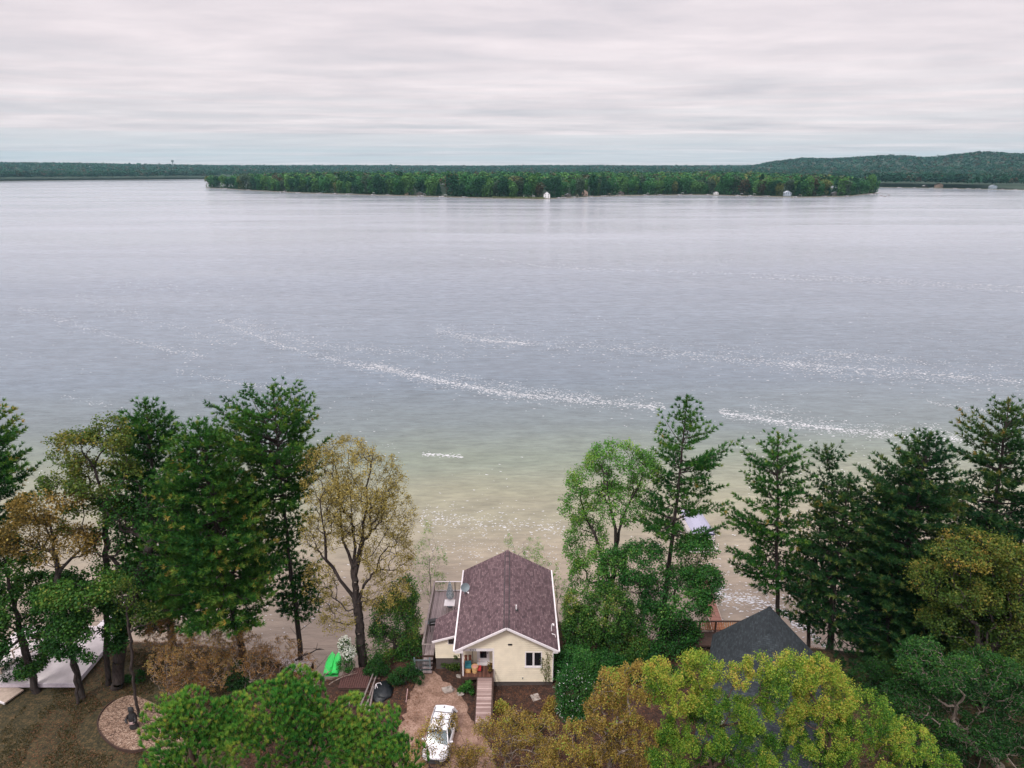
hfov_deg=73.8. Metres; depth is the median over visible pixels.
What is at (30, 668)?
broadleaf tree
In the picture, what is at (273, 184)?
tree
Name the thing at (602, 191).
tree
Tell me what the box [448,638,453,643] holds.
window
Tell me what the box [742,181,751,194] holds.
tree
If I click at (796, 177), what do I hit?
tree
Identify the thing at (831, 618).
pine tree
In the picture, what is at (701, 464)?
pine tree
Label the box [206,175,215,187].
tree
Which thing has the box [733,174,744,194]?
tree
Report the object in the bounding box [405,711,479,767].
broadleaf tree
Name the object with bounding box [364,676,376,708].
pole
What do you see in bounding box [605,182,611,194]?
tree
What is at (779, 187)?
tree
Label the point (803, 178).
tree
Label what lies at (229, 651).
bare shrub
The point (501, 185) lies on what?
tree
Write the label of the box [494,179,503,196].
tree
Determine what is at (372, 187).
tree
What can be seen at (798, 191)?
tree
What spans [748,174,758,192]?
tree
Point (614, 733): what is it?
broadleaf tree
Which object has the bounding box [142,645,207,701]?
bare shrub
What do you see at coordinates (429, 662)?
yard gate
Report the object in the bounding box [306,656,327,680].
fallen branch
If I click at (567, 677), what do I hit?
broadleaf tree
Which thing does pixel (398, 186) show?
tree
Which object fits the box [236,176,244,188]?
tree
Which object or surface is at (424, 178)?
tree
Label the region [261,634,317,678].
bare shrub
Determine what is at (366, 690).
pole
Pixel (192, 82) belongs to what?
sky
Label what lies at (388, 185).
tree
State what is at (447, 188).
tree
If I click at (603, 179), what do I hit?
tree
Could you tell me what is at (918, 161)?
hill woodland
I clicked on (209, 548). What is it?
pine tree
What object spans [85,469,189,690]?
broadleaf tree
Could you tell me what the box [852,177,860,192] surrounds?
tree
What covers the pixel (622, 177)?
tree
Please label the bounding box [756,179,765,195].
tree
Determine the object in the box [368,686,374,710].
pole
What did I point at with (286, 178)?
tree
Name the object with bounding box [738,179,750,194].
tree
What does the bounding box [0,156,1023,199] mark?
shore land
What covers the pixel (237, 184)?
tree
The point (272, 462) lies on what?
pine tree
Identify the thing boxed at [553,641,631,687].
broadleaf tree
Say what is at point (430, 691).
driveway
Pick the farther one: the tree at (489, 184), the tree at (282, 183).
the tree at (282, 183)
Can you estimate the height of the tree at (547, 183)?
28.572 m
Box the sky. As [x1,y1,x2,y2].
[0,0,1023,165]
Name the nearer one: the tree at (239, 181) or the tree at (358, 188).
the tree at (358, 188)
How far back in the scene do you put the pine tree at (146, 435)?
50.62 m
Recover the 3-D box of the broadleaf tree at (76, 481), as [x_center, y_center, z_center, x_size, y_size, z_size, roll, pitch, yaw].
[-29.213,12.706,49.122,7.615,22.466,5.295,0,18,0]
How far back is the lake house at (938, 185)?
1399.34 m
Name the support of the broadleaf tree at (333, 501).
on the ground at (88, 735)
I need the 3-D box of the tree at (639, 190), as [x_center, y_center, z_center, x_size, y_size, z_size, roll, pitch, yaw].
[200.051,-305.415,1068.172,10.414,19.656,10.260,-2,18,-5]
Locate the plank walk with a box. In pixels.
[0,687,23,704]
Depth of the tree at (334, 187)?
1125.75 m
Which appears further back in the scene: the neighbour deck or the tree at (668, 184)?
the tree at (668, 184)
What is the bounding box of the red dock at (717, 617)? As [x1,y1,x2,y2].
[703,582,723,629]
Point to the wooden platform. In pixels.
(358, 678)
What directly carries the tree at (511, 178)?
on the shore land
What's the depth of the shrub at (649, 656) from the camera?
52.57 m
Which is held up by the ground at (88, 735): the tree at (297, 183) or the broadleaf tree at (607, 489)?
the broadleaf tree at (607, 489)
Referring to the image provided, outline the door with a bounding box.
[477,651,489,661]
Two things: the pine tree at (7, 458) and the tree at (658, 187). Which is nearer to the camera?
the pine tree at (7, 458)
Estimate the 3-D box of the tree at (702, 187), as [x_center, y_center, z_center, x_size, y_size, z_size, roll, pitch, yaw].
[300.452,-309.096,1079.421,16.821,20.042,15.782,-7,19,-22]
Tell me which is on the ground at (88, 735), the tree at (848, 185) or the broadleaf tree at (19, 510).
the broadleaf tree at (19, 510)
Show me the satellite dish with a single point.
(465, 587)
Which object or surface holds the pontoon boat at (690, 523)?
on the boat lift
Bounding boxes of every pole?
[360,673,372,708]
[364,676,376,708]
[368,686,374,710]
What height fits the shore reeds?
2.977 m
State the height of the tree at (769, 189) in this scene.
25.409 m
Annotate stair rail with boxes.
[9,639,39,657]
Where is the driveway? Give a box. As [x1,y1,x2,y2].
[394,671,494,767]
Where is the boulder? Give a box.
[441,686,454,693]
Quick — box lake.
[0,179,1023,680]
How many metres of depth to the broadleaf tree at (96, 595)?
46.76 m
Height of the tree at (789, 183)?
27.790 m
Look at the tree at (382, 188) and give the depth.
1071.32 m
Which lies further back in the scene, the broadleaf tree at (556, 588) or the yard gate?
the broadleaf tree at (556, 588)
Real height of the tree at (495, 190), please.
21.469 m
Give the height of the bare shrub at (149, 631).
6.317 m
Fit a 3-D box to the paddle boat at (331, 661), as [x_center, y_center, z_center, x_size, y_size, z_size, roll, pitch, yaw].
[-14.201,22.221,54.223,1.260,0.790,1.950,0,18,0]
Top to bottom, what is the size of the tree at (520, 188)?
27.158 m
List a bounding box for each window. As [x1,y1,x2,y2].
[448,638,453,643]
[524,651,541,667]
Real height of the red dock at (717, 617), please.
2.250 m
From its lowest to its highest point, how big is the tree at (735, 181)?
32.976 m
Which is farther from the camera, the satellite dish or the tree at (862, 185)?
the tree at (862, 185)
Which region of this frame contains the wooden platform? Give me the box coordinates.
[338,667,372,689]
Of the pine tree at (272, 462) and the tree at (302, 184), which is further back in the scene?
the tree at (302, 184)
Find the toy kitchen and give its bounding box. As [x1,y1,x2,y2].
[464,661,471,672]
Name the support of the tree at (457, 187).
on the shore land
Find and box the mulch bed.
[98,695,186,764]
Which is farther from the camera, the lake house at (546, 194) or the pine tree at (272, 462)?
the lake house at (546, 194)
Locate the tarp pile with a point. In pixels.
(383, 692)
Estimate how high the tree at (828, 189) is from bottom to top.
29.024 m
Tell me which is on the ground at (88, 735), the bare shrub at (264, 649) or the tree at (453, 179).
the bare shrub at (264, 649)
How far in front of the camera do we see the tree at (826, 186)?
1015.14 m
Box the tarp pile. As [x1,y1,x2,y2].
[372,680,393,702]
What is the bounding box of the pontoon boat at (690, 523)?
[679,510,715,543]
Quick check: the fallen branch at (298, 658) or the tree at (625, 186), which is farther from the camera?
the tree at (625, 186)
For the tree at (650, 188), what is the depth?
1060.98 m
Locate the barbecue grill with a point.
(431, 622)
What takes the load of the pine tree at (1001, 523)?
on the ground at (88, 735)
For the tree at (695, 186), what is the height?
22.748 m
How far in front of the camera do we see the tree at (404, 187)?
1053.23 m
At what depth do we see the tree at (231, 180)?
1340.10 m
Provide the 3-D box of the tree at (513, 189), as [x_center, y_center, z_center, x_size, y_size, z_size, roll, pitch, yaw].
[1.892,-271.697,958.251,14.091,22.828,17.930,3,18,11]
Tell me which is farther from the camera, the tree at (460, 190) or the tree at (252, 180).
the tree at (252, 180)
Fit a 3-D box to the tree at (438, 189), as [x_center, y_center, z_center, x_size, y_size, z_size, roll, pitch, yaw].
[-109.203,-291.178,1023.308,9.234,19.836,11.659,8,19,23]
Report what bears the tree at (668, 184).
on the shore land
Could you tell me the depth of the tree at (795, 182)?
1014.33 m
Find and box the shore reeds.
[492,196,544,198]
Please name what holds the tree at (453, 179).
on the shore land
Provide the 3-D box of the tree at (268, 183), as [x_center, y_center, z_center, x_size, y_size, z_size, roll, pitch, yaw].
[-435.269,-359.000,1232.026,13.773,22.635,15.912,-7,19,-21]
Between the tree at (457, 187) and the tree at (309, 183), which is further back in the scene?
the tree at (309, 183)
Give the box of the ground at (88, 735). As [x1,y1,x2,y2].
[0,621,1023,767]
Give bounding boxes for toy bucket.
[471,664,477,673]
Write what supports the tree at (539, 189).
on the shore land
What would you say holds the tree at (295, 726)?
on the ground at (88, 735)
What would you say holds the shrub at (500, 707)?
on the ground at (88, 735)
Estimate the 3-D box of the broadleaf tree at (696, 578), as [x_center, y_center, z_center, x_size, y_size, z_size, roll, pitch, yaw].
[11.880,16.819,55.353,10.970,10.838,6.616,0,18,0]
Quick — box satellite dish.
[461,583,469,593]
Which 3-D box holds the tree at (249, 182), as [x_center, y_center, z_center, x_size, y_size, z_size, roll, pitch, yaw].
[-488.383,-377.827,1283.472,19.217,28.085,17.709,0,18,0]
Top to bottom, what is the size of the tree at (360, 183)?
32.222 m
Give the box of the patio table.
[444,599,454,612]
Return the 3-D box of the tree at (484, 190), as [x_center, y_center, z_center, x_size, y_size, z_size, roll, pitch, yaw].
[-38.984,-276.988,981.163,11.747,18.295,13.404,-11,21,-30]
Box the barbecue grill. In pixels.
[425,618,436,631]
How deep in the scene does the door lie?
53.37 m
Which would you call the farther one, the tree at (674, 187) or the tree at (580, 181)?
the tree at (674, 187)
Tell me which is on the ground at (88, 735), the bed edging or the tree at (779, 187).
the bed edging
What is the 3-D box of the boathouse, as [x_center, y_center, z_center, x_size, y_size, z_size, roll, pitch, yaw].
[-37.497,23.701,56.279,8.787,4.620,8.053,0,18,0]
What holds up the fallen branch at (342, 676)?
on the ground at (88, 735)
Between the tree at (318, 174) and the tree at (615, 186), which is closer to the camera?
the tree at (615, 186)
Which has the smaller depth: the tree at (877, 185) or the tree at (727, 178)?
the tree at (727, 178)
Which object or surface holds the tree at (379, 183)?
on the shore land
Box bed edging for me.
[97,699,149,753]
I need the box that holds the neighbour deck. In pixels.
[675,621,738,650]
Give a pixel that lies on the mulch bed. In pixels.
(114, 728)
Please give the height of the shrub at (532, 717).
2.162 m
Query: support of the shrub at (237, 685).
on the ground at (88, 735)
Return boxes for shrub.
[0,654,28,682]
[124,670,149,683]
[141,617,196,682]
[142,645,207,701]
[180,629,237,693]
[210,617,245,678]
[221,659,249,691]
[228,630,277,689]
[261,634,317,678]
[362,652,390,676]
[386,658,424,686]
[441,655,459,670]
[457,680,475,695]
[493,698,510,713]
[502,709,544,734]
[539,695,558,719]
[623,653,679,684]
[839,647,902,702]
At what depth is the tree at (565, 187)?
1009.26 m
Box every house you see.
[422,550,559,724]
[543,192,549,197]
[695,606,824,767]
[783,191,791,195]
[830,192,839,195]
[934,183,942,187]
[988,185,996,188]
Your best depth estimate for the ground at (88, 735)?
49.98 m
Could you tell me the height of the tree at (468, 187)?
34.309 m
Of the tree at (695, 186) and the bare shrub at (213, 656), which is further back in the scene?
the tree at (695, 186)
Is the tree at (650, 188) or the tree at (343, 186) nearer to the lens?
the tree at (650, 188)
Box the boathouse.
[0,626,112,687]
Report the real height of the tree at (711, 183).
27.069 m
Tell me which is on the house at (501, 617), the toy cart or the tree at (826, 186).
the toy cart
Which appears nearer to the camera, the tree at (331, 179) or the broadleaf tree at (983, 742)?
the broadleaf tree at (983, 742)
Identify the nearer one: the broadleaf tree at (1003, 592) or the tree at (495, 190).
the broadleaf tree at (1003, 592)
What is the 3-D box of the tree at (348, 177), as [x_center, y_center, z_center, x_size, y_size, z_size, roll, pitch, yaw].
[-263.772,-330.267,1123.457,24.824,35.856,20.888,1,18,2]
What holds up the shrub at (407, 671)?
on the ground at (88, 735)
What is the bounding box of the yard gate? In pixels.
[414,657,430,669]
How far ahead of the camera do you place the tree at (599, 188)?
1028.39 m
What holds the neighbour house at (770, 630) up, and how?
on the ground at (88, 735)
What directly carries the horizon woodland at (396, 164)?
on the shore land
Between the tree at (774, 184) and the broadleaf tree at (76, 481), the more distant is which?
the tree at (774, 184)
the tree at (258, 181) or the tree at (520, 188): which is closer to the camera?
the tree at (520, 188)
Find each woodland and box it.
[0,151,1023,177]
[0,164,1023,183]
[17,160,848,166]
[230,170,852,186]
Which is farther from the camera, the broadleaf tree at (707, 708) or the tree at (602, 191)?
the tree at (602, 191)
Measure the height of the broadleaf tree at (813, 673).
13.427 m
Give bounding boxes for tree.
[0,398,46,529]
[0,487,105,699]
[0,526,93,694]
[9,556,138,703]
[34,410,148,686]
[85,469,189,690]
[99,396,194,650]
[106,576,162,716]
[120,416,289,682]
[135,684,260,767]
[202,376,334,661]
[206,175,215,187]
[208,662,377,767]
[218,174,225,187]
[224,178,229,187]
[229,177,235,188]
[234,179,240,188]
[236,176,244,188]
[239,173,249,189]
[247,176,254,189]
[250,175,258,189]
[254,173,263,189]
[260,174,269,189]
[267,179,273,190]
[270,178,278,190]
[272,173,281,189]
[275,182,281,190]
[279,180,285,190]
[284,175,294,190]
[287,178,295,191]
[293,176,301,191]
[296,177,306,191]
[296,433,420,667]
[302,177,310,191]
[307,177,313,191]
[310,178,320,192]
[315,172,322,190]
[317,175,325,192]
[319,177,331,192]
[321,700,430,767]
[325,173,336,192]
[333,182,338,192]
[336,180,342,192]
[337,173,345,191]
[342,181,346,192]
[344,172,356,191]
[345,181,351,192]
[351,180,357,193]
[353,573,426,666]
[354,181,363,193]
[356,175,366,193]
[361,174,372,193]
[366,175,376,193]
[372,175,382,193]
[374,176,387,193]
[383,175,391,193]
[385,177,395,193]
[393,176,405,194]
[399,176,411,194]
[402,172,416,194]
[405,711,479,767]
[412,179,425,194]
[412,519,448,602]
[418,173,428,194]
[424,177,436,195]
[429,175,439,194]
[436,183,441,195]
[444,174,457,194]
[446,172,458,195]
[451,186,459,195]
[456,703,560,767]
[458,183,464,195]
[459,172,470,194]
[463,174,473,196]
[465,174,475,196]
[473,181,481,195]
[474,178,485,196]
[477,173,487,192]
[481,185,488,196]
[486,177,495,196]
[491,184,498,195]
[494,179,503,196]
[497,176,509,196]
[503,533,551,566]
[504,179,514,196]
[508,176,519,194]
[508,182,518,196]
[511,176,523,196]
[512,179,523,196]
[521,177,529,196]
[523,182,532,196]
[525,174,538,196]
[529,174,542,196]
[532,658,666,767]
[535,182,544,196]
[543,178,553,195]
[548,176,562,197]
[551,648,595,742]
[553,561,569,620]
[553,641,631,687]
[555,180,564,196]
[557,437,665,626]
[558,578,653,666]
[562,182,569,194]
[569,180,577,195]
[575,177,584,195]
[587,174,598,195]
[592,531,727,661]
[594,184,600,194]
[599,175,607,194]
[599,177,605,194]
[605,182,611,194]
[608,177,618,194]
[616,175,628,192]
[621,181,628,193]
[628,179,635,194]
[628,180,639,193]
[630,176,640,192]
[631,393,746,638]
[636,173,645,184]
[637,182,642,193]
[641,181,649,194]
[642,647,790,767]
[646,181,656,194]
[654,179,664,193]
[663,175,673,193]
[671,175,681,191]
[671,181,677,193]
[674,180,680,193]
[678,173,693,193]
[691,180,700,193]
[699,183,707,193]
[700,182,708,193]
[707,175,719,193]
[707,178,715,193]
[714,181,723,193]
[718,176,728,193]
[720,427,818,617]
[722,172,734,194]
[729,174,741,194]
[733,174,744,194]
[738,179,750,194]
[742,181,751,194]
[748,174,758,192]
[749,183,756,194]
[752,180,762,194]
[754,645,962,767]
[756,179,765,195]
[761,178,773,194]
[764,182,773,194]
[769,180,781,195]
[774,182,783,195]
[775,439,867,647]
[785,178,794,194]
[790,471,906,668]
[791,175,799,195]
[794,180,801,195]
[794,181,800,195]
[795,175,810,195]
[800,180,808,195]
[803,175,814,195]
[808,178,819,195]
[813,181,824,195]
[819,179,832,195]
[824,177,830,195]
[828,427,982,675]
[831,178,839,192]
[837,177,849,195]
[839,180,852,195]
[847,181,855,194]
[851,181,858,194]
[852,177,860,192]
[857,177,865,193]
[862,180,870,193]
[865,174,876,192]
[873,178,880,192]
[873,537,977,694]
[878,634,1023,767]
[897,520,1023,708]
[920,504,1023,714]
[933,395,1023,619]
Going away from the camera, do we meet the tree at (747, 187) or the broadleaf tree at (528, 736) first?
the broadleaf tree at (528, 736)
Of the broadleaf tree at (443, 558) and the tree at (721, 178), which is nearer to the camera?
the broadleaf tree at (443, 558)
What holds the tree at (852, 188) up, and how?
on the shore land
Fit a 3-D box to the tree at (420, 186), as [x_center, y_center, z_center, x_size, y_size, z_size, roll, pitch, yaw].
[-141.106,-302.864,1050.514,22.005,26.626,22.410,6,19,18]
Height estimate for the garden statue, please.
1.800 m
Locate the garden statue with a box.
[124,707,138,729]
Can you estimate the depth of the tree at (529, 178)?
965.50 m
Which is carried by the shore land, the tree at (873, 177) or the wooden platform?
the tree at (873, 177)
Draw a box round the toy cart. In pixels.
[477,659,481,671]
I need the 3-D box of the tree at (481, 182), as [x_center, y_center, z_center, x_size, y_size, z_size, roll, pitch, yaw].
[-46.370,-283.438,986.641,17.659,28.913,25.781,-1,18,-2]
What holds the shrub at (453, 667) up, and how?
on the ground at (88, 735)
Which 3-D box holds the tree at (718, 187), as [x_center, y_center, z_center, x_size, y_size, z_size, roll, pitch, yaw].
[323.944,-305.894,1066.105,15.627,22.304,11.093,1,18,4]
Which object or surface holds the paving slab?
on the ground at (88, 735)
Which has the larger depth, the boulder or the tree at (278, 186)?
the tree at (278, 186)
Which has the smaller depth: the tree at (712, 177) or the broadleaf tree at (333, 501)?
the broadleaf tree at (333, 501)
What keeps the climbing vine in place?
attached to the house at (501, 617)
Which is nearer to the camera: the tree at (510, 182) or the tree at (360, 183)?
the tree at (510, 182)
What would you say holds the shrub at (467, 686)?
on the ground at (88, 735)
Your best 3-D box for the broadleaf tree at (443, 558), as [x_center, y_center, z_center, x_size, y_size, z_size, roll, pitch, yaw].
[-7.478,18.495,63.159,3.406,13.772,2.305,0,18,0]
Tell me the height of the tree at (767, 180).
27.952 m
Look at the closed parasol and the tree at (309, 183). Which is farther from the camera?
the tree at (309, 183)
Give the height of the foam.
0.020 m
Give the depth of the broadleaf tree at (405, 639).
54.46 m
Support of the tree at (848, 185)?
on the shore land
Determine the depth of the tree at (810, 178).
1001.98 m
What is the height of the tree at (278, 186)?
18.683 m
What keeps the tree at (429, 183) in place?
on the shore land
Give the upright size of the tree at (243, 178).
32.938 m
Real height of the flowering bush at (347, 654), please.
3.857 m
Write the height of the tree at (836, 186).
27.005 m
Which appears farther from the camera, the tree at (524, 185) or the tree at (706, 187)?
the tree at (706, 187)
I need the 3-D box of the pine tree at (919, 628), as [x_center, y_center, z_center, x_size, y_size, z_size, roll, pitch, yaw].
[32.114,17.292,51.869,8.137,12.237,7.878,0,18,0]
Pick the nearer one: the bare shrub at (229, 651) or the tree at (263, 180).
the bare shrub at (229, 651)
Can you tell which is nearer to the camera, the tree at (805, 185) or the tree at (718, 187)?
the tree at (805, 185)
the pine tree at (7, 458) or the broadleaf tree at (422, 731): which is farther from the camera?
the pine tree at (7, 458)
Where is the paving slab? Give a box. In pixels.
[530,693,539,700]
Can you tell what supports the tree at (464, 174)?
on the shore land
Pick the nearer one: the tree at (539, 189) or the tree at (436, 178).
the tree at (539, 189)
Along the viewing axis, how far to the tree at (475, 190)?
985.19 m
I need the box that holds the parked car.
[421,705,457,764]
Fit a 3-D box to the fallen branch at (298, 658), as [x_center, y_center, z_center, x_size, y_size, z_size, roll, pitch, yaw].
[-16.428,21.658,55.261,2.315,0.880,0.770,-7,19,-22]
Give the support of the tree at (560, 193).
on the shore land
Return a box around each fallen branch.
[295,643,323,660]
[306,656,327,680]
[329,668,355,684]
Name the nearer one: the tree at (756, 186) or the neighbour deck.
the neighbour deck
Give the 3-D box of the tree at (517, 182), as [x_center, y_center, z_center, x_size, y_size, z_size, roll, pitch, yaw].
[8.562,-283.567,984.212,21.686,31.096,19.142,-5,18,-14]
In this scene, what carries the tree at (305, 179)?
on the shore land
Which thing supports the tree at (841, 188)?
on the shore land
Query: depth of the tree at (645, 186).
1062.90 m
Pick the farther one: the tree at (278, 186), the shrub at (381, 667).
the tree at (278, 186)
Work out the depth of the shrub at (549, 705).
48.78 m
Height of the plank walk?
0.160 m
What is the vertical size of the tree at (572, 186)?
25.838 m
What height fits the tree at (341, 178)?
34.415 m
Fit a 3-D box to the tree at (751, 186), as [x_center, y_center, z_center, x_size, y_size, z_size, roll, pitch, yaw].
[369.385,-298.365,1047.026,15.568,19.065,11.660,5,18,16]
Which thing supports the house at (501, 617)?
on the ground at (88, 735)
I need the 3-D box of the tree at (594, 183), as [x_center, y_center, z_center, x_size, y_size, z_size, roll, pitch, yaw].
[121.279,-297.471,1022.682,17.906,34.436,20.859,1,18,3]
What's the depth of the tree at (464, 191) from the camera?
991.26 m
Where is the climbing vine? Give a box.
[539,651,552,684]
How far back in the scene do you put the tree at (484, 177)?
1004.55 m
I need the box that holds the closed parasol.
[446,581,453,607]
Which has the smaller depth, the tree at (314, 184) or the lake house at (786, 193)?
the lake house at (786, 193)
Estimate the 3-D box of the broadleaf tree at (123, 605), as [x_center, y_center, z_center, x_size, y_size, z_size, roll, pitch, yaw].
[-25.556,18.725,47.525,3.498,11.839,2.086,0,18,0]
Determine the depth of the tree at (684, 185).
1079.17 m
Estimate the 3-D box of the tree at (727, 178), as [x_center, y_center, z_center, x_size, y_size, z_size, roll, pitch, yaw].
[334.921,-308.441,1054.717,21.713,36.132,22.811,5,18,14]
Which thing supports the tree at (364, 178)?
on the shore land
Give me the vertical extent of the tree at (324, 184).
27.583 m
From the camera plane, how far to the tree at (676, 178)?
1091.64 m
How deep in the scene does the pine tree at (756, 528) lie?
55.57 m
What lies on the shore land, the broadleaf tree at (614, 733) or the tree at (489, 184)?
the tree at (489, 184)
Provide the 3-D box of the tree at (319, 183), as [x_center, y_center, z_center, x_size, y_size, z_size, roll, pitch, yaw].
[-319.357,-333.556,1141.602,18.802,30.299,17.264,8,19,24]
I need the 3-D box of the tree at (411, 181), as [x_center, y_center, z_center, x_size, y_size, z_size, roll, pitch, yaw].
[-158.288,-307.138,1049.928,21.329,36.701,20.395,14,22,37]
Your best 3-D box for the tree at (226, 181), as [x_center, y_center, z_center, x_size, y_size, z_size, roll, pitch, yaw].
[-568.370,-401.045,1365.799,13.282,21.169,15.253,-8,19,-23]
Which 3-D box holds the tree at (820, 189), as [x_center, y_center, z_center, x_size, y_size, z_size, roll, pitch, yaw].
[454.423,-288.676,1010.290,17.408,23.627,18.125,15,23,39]
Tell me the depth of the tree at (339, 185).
1116.10 m
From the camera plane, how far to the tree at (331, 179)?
1131.62 m
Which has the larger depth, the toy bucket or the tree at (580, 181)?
the tree at (580, 181)
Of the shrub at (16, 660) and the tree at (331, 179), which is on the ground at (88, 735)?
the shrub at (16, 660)
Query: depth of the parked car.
46.21 m
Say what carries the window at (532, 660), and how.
in the house at (501, 617)
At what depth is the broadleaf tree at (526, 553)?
64.92 m
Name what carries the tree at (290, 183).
on the shore land
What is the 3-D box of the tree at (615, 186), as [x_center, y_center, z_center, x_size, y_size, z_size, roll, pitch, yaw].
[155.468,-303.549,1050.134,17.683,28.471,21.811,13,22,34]
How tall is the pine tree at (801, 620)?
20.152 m
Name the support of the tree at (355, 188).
on the shore land
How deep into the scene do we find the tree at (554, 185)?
958.02 m
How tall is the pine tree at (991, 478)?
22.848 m
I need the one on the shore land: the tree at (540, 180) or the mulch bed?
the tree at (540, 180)
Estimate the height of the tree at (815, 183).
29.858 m
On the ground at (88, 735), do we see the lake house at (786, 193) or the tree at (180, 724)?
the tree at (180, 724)
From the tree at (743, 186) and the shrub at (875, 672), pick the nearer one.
the shrub at (875, 672)
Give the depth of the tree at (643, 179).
1078.04 m
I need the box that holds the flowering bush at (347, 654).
[336,635,356,672]
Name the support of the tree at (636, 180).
on the shore land
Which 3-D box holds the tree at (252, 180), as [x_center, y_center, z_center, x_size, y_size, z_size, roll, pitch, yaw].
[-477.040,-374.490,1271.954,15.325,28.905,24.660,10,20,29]
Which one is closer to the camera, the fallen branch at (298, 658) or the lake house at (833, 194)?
the fallen branch at (298, 658)
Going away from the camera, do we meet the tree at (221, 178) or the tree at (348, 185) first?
the tree at (348, 185)
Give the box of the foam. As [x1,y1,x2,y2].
[0,255,1023,657]
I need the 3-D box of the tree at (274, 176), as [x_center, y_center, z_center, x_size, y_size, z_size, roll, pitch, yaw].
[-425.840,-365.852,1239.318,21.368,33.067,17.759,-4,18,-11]
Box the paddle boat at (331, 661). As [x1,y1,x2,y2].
[323,652,341,676]
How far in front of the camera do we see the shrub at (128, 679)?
52.70 m
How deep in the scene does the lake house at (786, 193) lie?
1004.46 m
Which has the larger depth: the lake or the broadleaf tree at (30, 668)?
the lake
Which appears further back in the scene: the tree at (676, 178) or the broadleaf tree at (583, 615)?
the tree at (676, 178)
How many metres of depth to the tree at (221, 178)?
1376.77 m
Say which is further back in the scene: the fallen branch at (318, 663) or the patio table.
the patio table
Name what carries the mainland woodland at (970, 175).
on the shore land
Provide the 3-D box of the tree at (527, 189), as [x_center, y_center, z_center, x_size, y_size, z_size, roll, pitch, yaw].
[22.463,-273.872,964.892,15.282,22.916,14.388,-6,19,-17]
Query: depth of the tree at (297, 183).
1161.19 m
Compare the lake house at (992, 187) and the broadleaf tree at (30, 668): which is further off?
the lake house at (992, 187)
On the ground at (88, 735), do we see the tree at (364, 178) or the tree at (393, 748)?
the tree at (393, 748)
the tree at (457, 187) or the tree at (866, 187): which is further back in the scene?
the tree at (866, 187)
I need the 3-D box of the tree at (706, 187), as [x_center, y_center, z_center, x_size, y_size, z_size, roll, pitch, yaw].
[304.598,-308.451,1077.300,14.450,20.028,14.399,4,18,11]
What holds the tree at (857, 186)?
on the shore land
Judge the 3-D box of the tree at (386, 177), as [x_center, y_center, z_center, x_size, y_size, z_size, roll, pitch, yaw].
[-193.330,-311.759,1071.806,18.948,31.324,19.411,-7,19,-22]
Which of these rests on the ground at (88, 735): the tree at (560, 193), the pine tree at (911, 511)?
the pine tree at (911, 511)
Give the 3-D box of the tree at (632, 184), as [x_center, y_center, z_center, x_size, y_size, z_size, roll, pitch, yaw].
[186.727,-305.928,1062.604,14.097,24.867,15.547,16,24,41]
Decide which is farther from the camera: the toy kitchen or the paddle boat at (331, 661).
the paddle boat at (331, 661)
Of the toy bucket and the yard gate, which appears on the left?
the yard gate
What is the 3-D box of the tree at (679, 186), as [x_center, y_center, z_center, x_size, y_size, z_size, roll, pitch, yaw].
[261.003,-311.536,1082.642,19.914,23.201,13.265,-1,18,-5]
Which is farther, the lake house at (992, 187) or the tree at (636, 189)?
the lake house at (992, 187)

